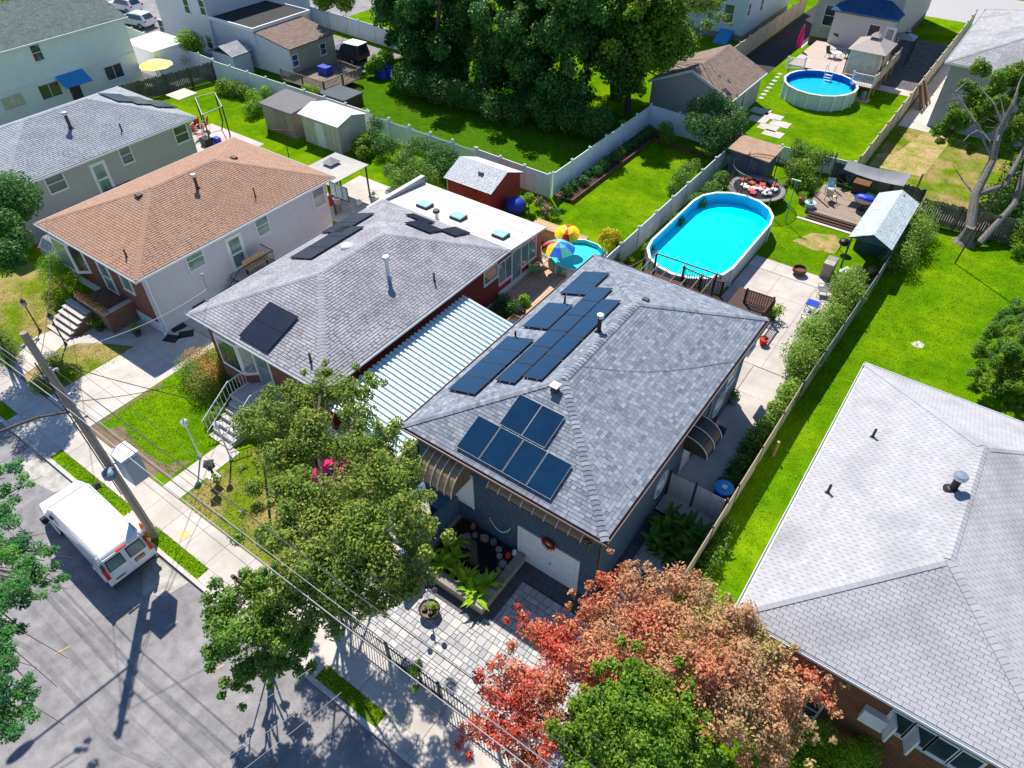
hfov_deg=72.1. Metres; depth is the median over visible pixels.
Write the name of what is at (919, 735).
window
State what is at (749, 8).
window
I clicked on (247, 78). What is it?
vinyl fence
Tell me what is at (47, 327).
lawn grass
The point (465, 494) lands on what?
front door
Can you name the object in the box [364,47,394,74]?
shrub
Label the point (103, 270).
front door
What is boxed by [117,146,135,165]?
window
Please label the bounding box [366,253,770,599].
house
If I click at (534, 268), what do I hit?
folding chair
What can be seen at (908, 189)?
screen fence
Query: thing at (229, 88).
shrub
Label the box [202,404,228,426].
shrub
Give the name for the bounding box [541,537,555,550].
wreath
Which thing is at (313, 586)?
power line
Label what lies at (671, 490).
yard gate
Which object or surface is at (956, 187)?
lawn
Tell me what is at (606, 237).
shrub
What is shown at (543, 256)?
patio
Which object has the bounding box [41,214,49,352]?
service drop
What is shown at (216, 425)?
lamp post
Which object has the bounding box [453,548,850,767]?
red maple
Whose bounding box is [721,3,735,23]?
window
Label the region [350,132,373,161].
shrub
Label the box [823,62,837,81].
pool ladder
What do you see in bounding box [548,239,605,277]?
swimming pool
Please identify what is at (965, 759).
window
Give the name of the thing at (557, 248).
beach umbrella
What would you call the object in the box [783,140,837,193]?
shrub
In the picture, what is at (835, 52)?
deck table
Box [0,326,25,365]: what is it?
shrub
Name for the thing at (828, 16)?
window
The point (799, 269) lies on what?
fire pit
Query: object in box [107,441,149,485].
utility cabinet
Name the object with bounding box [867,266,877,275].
crate
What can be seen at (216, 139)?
cooler
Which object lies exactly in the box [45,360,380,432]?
service drop
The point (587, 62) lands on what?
tall tree
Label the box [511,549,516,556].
garden ornament
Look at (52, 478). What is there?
paved apron
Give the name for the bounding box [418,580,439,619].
tub planter
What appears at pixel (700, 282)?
deck railing
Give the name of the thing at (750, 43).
vinyl fence
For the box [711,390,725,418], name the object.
wall ornament
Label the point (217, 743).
tar seam
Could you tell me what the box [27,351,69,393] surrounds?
shrub
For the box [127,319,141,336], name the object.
potted plant
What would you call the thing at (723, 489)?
rain barrel
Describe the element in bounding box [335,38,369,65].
parked car
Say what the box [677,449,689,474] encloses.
side door
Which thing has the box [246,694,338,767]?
service drop
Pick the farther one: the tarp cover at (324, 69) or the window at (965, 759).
the tarp cover at (324, 69)
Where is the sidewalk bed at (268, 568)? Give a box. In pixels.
[0,362,514,767]
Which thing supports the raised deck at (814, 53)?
on the ground at (936, 30)
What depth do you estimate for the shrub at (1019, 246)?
44.67 m
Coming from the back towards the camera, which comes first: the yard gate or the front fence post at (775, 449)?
the front fence post at (775, 449)
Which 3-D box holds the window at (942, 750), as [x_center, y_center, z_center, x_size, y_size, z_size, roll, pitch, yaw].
[12.624,10.744,20.665,0.750,1.180,0.130,26,49,25]
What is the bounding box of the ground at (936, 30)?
[0,0,1023,767]
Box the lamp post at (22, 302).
[19,298,41,331]
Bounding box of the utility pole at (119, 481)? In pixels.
[0,330,158,539]
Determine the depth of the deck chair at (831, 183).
50.03 m
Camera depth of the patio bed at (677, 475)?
31.26 m
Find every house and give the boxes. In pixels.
[0,0,144,125]
[0,86,196,244]
[33,137,335,339]
[155,0,336,74]
[186,199,510,449]
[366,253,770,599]
[685,0,788,44]
[735,362,1023,767]
[807,0,931,54]
[926,8,1023,146]
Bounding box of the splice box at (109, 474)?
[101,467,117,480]
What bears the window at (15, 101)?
in the house at (54, 53)
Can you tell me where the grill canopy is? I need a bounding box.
[891,27,917,66]
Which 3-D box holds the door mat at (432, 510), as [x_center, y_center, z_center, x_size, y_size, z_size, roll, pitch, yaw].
[-3.537,5.142,28.690,0.750,0.017,0.600,26,49,25]
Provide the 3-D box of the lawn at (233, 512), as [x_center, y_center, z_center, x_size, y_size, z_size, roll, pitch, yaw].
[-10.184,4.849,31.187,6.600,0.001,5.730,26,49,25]
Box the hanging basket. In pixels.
[582,536,594,546]
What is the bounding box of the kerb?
[0,416,422,767]
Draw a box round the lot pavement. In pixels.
[106,0,373,57]
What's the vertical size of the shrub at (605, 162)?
1.061 m
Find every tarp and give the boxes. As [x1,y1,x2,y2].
[374,60,393,78]
[855,194,875,201]
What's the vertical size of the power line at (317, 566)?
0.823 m
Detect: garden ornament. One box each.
[470,522,475,529]
[505,552,510,558]
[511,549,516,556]
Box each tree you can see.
[0,169,44,277]
[199,560,319,711]
[210,358,456,641]
[230,392,278,525]
[312,0,355,48]
[369,0,454,69]
[392,0,487,85]
[464,0,571,104]
[488,0,639,111]
[543,634,728,767]
[576,0,656,100]
[585,0,699,113]
[677,0,731,39]
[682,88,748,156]
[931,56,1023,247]
[965,297,1023,415]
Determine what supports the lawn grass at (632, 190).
on the lawn at (621, 185)
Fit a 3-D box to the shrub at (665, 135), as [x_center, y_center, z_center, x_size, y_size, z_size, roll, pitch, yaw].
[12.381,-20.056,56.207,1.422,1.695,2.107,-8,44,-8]
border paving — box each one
[412,573,483,624]
[482,569,528,621]
[520,561,585,606]
[524,575,598,622]
[594,511,661,604]
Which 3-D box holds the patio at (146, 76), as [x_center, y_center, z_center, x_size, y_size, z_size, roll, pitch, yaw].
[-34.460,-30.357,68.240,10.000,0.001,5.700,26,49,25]
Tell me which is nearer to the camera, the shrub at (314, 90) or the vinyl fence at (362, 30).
the shrub at (314, 90)
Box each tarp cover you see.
[317,64,332,75]
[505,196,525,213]
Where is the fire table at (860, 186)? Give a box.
[850,178,871,193]
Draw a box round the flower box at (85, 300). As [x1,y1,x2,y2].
[73,291,106,312]
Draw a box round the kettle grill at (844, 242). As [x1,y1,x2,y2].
[837,238,849,251]
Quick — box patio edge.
[749,255,826,287]
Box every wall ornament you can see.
[654,470,667,498]
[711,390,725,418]
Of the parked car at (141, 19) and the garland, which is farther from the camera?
the parked car at (141, 19)
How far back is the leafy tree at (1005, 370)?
33.72 m
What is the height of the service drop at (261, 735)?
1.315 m
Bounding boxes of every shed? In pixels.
[208,39,254,72]
[259,89,317,139]
[297,100,366,153]
[443,156,523,210]
[726,135,783,178]
[840,190,918,271]
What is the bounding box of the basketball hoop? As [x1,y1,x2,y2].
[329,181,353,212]
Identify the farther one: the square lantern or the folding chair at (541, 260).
the folding chair at (541, 260)
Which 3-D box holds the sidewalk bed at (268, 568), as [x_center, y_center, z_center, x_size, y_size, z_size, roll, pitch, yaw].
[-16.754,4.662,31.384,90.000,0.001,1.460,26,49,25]
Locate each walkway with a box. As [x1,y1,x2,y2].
[10,331,67,377]
[61,333,135,348]
[81,319,158,345]
[163,444,239,498]
[304,543,384,629]
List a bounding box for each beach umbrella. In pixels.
[541,239,574,263]
[555,224,579,242]
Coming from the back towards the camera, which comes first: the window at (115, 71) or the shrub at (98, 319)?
the window at (115, 71)
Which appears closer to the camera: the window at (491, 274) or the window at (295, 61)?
the window at (491, 274)
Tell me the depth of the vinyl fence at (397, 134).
55.29 m
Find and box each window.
[0,92,28,112]
[28,44,45,63]
[36,80,64,101]
[43,173,69,195]
[48,234,91,273]
[102,62,125,81]
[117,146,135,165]
[118,274,136,295]
[157,19,165,32]
[172,123,191,145]
[182,0,191,14]
[184,250,207,273]
[191,298,205,309]
[197,0,207,16]
[204,33,213,49]
[212,331,258,375]
[254,215,271,238]
[291,53,299,67]
[311,185,327,209]
[319,42,326,56]
[483,262,498,287]
[498,253,512,286]
[520,235,536,268]
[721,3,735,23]
[725,366,737,391]
[739,92,745,109]
[746,3,751,17]
[746,338,757,356]
[759,0,763,12]
[791,691,824,723]
[821,4,834,26]
[882,708,917,742]
[899,722,940,755]
[922,736,962,765]
[943,748,988,767]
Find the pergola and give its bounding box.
[641,250,721,296]
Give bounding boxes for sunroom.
[366,175,545,294]
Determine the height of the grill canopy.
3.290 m
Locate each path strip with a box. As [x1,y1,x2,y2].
[873,84,911,96]
[898,64,950,131]
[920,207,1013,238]
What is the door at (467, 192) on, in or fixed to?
in the shed at (488, 183)
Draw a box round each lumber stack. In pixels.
[534,218,559,241]
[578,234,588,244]
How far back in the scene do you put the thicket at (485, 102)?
58.66 m
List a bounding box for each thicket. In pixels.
[390,60,469,108]
[457,78,530,126]
[521,86,614,137]
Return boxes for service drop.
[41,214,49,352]
[44,289,206,357]
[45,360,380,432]
[74,377,201,401]
[155,668,311,767]
[211,702,311,767]
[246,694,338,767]
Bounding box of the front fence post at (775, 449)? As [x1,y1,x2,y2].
[771,441,779,456]
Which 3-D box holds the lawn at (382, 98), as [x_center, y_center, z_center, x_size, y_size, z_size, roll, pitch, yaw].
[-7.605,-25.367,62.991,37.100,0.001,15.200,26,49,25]
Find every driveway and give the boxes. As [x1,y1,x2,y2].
[47,326,212,425]
[183,318,210,338]
[330,35,400,75]
[746,4,817,78]
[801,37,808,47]
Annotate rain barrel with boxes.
[713,480,733,507]
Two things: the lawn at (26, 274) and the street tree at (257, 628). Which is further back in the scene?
the lawn at (26, 274)
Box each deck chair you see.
[824,45,834,58]
[824,177,836,194]
[824,188,838,202]
[836,173,850,190]
[840,46,850,57]
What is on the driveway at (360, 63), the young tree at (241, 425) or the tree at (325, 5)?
the tree at (325, 5)
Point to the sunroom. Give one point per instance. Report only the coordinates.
(519, 237)
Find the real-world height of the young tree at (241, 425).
5.124 m
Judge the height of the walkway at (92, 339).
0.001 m
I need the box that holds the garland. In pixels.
[489,517,510,532]
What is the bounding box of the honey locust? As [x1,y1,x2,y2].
[0,458,72,745]
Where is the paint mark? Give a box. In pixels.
[178,530,190,541]
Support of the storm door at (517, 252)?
in the sunroom
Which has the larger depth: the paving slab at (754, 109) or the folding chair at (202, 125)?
the paving slab at (754, 109)
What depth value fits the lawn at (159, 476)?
34.31 m
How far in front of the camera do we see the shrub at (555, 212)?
47.99 m
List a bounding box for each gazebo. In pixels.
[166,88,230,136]
[309,152,369,214]
[842,32,896,78]
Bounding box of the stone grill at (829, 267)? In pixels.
[819,255,838,279]
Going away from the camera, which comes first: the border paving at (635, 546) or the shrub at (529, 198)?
the border paving at (635, 546)
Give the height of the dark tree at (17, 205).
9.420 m
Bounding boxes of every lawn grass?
[0,278,136,387]
[56,452,131,515]
[147,527,207,577]
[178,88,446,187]
[317,667,384,724]
[379,94,601,180]
[560,137,718,239]
[660,214,1023,683]
[740,68,907,159]
[760,215,854,274]
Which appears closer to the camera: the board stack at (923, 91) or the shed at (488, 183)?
the shed at (488, 183)
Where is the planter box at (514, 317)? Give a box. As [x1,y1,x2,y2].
[507,314,520,320]
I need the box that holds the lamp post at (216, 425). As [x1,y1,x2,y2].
[212,421,232,460]
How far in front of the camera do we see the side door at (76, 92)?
61.55 m
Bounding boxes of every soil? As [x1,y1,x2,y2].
[91,423,158,477]
[98,382,164,425]
[105,426,189,477]
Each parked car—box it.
[37,234,59,261]
[109,0,143,12]
[123,9,156,29]
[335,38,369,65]
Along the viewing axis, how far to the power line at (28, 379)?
24.84 m
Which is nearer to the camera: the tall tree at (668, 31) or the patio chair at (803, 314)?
the patio chair at (803, 314)
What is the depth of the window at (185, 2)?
69.61 m
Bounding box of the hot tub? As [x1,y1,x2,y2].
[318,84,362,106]
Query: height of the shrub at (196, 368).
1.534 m
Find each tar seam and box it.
[5,637,162,767]
[49,589,245,767]
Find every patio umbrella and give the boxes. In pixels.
[139,59,172,84]
[796,25,804,48]
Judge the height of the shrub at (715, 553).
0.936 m
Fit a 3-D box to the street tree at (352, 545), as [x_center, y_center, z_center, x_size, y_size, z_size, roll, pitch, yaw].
[-6.576,4.010,25.514,6.635,9.176,13.103,-15,45,-15]
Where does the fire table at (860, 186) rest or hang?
on the deck at (842, 208)
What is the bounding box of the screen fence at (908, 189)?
[830,160,926,209]
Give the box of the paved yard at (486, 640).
[355,569,630,767]
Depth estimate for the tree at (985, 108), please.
46.90 m
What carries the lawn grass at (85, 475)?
on the ground at (936, 30)
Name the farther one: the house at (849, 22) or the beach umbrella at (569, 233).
the house at (849, 22)
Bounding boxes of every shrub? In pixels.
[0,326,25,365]
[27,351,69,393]
[35,250,84,294]
[91,310,103,325]
[172,342,228,400]
[173,27,205,64]
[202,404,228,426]
[215,77,250,98]
[217,369,240,396]
[241,85,272,117]
[301,83,319,94]
[310,458,351,499]
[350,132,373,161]
[363,115,458,180]
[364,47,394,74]
[382,134,439,189]
[407,659,423,693]
[490,292,519,317]
[518,294,531,314]
[523,192,534,213]
[533,191,564,217]
[559,124,655,195]
[597,226,622,256]
[609,238,634,265]
[640,170,731,256]
[657,120,676,144]
[666,158,700,194]
[688,515,739,588]
[715,437,762,488]
[734,748,815,767]
[741,376,804,452]
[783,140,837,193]
[790,719,885,767]
[794,137,802,147]
[880,198,941,274]
[980,155,1023,224]
[1008,217,1023,256]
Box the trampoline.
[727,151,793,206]
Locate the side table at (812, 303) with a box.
[804,298,820,310]
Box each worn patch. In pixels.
[793,233,841,252]
[870,132,947,176]
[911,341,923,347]
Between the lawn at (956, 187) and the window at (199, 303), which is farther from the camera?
the lawn at (956, 187)
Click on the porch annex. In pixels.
(156, 45)
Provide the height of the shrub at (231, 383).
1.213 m
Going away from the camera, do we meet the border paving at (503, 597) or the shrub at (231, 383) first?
the border paving at (503, 597)
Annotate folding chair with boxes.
[189,117,201,132]
[191,125,204,135]
[199,115,209,127]
[527,262,539,276]
[537,252,547,269]
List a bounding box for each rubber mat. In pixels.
[162,334,178,342]
[171,322,186,332]
[178,329,193,338]
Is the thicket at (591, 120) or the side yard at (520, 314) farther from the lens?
the thicket at (591, 120)
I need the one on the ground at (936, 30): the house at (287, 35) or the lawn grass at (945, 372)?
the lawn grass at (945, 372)
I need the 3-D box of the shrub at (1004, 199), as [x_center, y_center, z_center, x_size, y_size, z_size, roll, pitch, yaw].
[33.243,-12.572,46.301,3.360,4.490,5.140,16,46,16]
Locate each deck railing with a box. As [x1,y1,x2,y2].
[279,59,361,89]
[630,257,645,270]
[680,266,724,296]
[743,288,775,316]
[785,56,806,69]
[850,70,876,87]
[873,47,902,86]
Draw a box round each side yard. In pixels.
[345,309,523,490]
[590,539,698,648]
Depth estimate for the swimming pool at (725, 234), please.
45.24 m
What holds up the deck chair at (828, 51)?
on the raised deck at (814, 53)
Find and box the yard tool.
[328,195,332,205]
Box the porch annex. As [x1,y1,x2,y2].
[130,31,191,76]
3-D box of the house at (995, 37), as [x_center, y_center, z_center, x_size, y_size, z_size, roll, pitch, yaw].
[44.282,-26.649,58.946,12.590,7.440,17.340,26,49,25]
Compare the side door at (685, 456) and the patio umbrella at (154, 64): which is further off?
the patio umbrella at (154, 64)
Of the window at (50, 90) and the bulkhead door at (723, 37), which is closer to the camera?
the window at (50, 90)
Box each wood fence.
[111,61,216,98]
[919,197,1023,245]
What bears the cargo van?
on the road
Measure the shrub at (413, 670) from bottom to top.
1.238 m
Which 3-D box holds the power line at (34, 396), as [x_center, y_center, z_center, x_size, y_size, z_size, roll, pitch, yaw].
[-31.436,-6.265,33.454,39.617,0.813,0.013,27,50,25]
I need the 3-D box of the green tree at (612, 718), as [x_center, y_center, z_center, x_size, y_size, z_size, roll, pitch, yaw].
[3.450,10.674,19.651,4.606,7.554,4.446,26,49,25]
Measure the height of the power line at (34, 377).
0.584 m
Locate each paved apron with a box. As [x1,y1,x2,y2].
[19,447,71,491]
[143,558,187,595]
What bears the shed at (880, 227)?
on the ground at (936, 30)
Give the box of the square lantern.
[202,459,221,481]
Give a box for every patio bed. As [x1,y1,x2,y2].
[654,402,728,514]
[721,254,849,391]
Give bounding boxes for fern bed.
[430,534,505,610]
[639,501,715,570]
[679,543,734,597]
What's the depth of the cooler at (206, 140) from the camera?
56.10 m
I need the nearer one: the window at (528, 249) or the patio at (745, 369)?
the patio at (745, 369)
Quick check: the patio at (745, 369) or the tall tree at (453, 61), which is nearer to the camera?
the patio at (745, 369)
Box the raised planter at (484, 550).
[421,519,525,614]
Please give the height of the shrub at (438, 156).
2.162 m
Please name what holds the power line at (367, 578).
attached to the utility pole at (119, 481)
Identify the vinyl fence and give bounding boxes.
[126,26,213,70]
[211,59,369,131]
[311,6,399,50]
[367,110,475,161]
[476,147,551,198]
[551,103,737,197]
[606,133,742,262]
[734,0,806,54]
[776,144,856,177]
[858,9,977,164]
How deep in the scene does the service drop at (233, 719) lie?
18.18 m
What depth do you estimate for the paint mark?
29.55 m
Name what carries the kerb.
on the road
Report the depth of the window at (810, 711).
23.42 m
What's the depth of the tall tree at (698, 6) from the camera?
53.81 m
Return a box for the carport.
[327,295,512,490]
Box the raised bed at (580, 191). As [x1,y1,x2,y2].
[554,130,717,203]
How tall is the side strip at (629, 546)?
0.001 m
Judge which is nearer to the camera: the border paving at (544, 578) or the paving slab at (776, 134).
the border paving at (544, 578)
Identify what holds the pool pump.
on the ground at (936, 30)
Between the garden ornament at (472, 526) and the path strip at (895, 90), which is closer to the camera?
the garden ornament at (472, 526)
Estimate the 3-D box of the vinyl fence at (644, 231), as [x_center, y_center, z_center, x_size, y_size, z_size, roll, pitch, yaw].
[11.445,-12.624,48.299,0.162,1.770,21.362,26,49,25]
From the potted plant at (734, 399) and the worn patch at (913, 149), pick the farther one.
the worn patch at (913, 149)
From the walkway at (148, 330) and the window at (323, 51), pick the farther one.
the window at (323, 51)
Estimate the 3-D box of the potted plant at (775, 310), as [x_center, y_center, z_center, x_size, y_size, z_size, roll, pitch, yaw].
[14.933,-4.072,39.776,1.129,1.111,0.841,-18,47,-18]
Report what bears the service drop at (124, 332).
attached to the utility pole at (119, 481)
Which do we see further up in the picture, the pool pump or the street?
the street
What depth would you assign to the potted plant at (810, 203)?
48.64 m
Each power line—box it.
[0,352,84,414]
[0,358,56,400]
[1,371,71,423]
[24,346,594,767]
[39,342,637,767]
[43,378,553,767]
[59,373,595,767]
[59,402,529,767]
[74,395,573,767]
[76,427,503,767]
[87,416,555,767]
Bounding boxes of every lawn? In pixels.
[0,262,132,396]
[100,369,231,484]
[182,425,368,574]
[252,56,632,192]
[580,138,721,220]
[866,126,1023,226]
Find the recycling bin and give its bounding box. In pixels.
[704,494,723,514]
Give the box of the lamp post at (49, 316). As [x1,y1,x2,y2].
[46,313,67,345]
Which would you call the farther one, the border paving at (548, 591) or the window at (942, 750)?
the border paving at (548, 591)
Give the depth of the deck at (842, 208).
48.46 m
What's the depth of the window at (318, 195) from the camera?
44.45 m
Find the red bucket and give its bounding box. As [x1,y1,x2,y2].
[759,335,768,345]
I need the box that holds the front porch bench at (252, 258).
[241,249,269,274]
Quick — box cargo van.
[39,480,158,589]
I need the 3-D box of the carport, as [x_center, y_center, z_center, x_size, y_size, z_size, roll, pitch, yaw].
[-3.608,0.224,33.556,4.220,3.450,9.800,26,49,25]
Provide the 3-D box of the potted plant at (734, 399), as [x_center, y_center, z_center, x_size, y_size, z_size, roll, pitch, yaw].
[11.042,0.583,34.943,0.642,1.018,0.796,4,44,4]
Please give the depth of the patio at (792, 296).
41.10 m
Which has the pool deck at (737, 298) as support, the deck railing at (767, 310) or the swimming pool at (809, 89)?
the deck railing at (767, 310)
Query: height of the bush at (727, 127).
4.453 m
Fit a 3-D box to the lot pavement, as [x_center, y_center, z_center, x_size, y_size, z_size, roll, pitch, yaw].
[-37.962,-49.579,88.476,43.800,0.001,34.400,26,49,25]
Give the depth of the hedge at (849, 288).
39.61 m
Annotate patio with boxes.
[142,69,204,90]
[192,124,262,151]
[327,176,395,221]
[540,241,607,263]
[655,366,785,535]
[722,264,841,381]
[735,361,753,390]
[877,39,948,90]
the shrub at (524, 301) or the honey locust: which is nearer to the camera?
the honey locust
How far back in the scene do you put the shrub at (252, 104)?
60.51 m
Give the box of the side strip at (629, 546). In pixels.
[596,403,727,594]
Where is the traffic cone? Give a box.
[139,523,149,537]
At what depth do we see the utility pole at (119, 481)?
24.70 m
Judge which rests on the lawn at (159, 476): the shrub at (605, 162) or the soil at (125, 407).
the soil at (125, 407)
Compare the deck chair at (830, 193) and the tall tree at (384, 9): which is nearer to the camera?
the deck chair at (830, 193)
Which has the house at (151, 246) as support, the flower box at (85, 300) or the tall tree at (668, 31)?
the flower box at (85, 300)
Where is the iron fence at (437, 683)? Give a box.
[340,616,547,767]
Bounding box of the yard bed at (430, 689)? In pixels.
[353,581,591,767]
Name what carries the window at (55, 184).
in the house at (70, 154)
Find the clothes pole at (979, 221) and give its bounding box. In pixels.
[954,181,1004,263]
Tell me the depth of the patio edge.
43.61 m
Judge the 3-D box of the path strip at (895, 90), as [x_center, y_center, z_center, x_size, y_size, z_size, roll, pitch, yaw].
[34.782,-27.179,64.902,4.534,0.042,1.434,26,49,25]
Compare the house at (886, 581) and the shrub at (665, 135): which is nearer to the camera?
the house at (886, 581)
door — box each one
[68,85,84,100]
[88,159,115,193]
[95,261,119,295]
[224,231,247,271]
[252,354,276,390]
[273,110,288,135]
[314,122,326,148]
[455,475,474,509]
[462,185,476,200]
[511,245,521,281]
[517,524,580,592]
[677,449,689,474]
[712,29,733,44]
[742,158,757,174]
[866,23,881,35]
[883,26,897,41]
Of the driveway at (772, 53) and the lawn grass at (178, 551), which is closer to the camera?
the lawn grass at (178, 551)
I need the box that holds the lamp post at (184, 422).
[180,418,201,457]
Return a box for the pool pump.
[853,90,869,103]
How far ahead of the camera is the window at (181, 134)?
50.94 m
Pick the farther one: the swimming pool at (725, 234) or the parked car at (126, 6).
the parked car at (126, 6)
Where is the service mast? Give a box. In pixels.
[200,273,207,290]
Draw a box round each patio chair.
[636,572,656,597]
[798,307,818,322]
[816,279,833,297]
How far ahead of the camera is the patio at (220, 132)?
57.78 m
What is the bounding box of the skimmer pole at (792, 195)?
[785,178,800,221]
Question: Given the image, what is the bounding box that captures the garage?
[648,44,767,122]
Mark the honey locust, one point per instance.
(12, 551)
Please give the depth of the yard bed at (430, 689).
25.80 m
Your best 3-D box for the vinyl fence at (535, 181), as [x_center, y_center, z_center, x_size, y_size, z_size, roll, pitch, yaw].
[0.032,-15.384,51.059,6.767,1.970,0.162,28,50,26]
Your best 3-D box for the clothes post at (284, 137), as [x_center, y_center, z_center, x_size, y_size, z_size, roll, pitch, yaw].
[-17.539,-18.713,54.523,1.887,2.025,0.069,3,44,3]
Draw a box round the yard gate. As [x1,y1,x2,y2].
[665,469,728,518]
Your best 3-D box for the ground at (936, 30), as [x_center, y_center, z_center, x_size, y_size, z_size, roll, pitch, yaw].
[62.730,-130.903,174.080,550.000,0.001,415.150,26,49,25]
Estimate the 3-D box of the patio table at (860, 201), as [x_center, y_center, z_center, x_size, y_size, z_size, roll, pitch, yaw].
[24.134,-12.345,48.397,1.320,0.730,1.320,26,49,25]
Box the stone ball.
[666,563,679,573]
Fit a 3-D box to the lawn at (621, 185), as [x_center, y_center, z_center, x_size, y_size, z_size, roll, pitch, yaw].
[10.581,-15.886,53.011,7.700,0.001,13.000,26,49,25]
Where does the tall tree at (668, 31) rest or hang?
on the ground at (936, 30)
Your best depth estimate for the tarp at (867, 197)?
48.09 m
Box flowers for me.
[535,193,562,214]
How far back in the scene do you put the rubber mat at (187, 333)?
39.14 m
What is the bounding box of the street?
[925,0,1023,23]
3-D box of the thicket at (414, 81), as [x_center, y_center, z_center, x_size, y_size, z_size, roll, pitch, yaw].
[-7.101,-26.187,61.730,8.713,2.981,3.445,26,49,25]
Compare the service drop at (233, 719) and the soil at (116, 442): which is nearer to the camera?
the service drop at (233, 719)
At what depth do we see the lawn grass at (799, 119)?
59.91 m
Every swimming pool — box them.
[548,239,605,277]
[645,192,773,293]
[780,69,858,111]
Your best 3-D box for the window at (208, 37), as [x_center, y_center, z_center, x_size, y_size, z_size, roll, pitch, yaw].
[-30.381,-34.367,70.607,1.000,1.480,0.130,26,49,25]
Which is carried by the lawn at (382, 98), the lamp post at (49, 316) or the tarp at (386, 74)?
the tarp at (386, 74)
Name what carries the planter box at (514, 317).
on the side yard at (520, 314)
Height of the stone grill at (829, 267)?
1.040 m
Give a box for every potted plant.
[87,316,103,331]
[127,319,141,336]
[369,191,378,203]
[728,388,740,405]
[767,303,785,320]
[799,191,808,203]
[804,198,816,211]
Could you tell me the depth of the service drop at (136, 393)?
27.44 m
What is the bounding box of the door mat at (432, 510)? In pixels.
[419,503,436,515]
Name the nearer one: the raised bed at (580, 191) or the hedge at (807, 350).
the hedge at (807, 350)
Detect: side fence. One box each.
[683,380,804,582]
[796,201,923,403]
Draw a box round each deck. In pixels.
[283,65,359,89]
[498,252,607,312]
[644,269,775,316]
[787,41,899,100]
[796,184,869,233]
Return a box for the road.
[0,422,412,767]
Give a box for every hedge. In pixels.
[779,313,835,380]
[811,265,869,335]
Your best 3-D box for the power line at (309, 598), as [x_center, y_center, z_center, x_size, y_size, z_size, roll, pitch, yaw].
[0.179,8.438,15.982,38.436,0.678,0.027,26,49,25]
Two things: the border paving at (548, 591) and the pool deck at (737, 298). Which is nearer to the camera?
the border paving at (548, 591)
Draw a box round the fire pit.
[792,264,806,275]
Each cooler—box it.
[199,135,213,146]
[212,136,221,143]
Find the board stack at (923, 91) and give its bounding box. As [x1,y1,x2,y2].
[919,79,930,109]
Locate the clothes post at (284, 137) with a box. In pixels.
[275,130,294,154]
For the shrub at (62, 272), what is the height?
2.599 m
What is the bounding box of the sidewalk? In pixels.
[0,364,523,767]
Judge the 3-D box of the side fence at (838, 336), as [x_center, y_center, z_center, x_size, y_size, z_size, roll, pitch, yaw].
[20.869,-5.574,41.017,0.218,1.580,21.977,27,50,26]
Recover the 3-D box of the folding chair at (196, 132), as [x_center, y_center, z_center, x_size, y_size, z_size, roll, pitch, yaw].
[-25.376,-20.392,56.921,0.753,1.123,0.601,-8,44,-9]
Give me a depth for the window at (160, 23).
73.86 m
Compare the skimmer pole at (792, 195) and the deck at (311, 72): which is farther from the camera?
the deck at (311, 72)
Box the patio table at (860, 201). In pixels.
[854,197,872,211]
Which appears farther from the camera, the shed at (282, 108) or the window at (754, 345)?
the shed at (282, 108)
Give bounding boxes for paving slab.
[748,115,769,122]
[750,106,771,114]
[756,123,779,131]
[761,129,784,138]
[762,112,784,120]
[769,120,791,128]
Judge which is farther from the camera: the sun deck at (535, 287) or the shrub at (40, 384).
the sun deck at (535, 287)
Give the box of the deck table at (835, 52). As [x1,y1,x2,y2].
[831,50,841,58]
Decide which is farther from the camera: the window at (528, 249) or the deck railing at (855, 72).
the deck railing at (855, 72)
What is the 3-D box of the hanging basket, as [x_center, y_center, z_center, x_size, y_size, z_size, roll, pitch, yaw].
[2.662,5.400,24.357,0.476,0.535,0.550,26,49,25]
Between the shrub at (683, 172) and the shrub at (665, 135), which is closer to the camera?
the shrub at (683, 172)
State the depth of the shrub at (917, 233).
43.77 m
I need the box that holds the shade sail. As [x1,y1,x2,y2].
[812,152,923,197]
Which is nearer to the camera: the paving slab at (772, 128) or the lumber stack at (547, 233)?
the lumber stack at (547, 233)

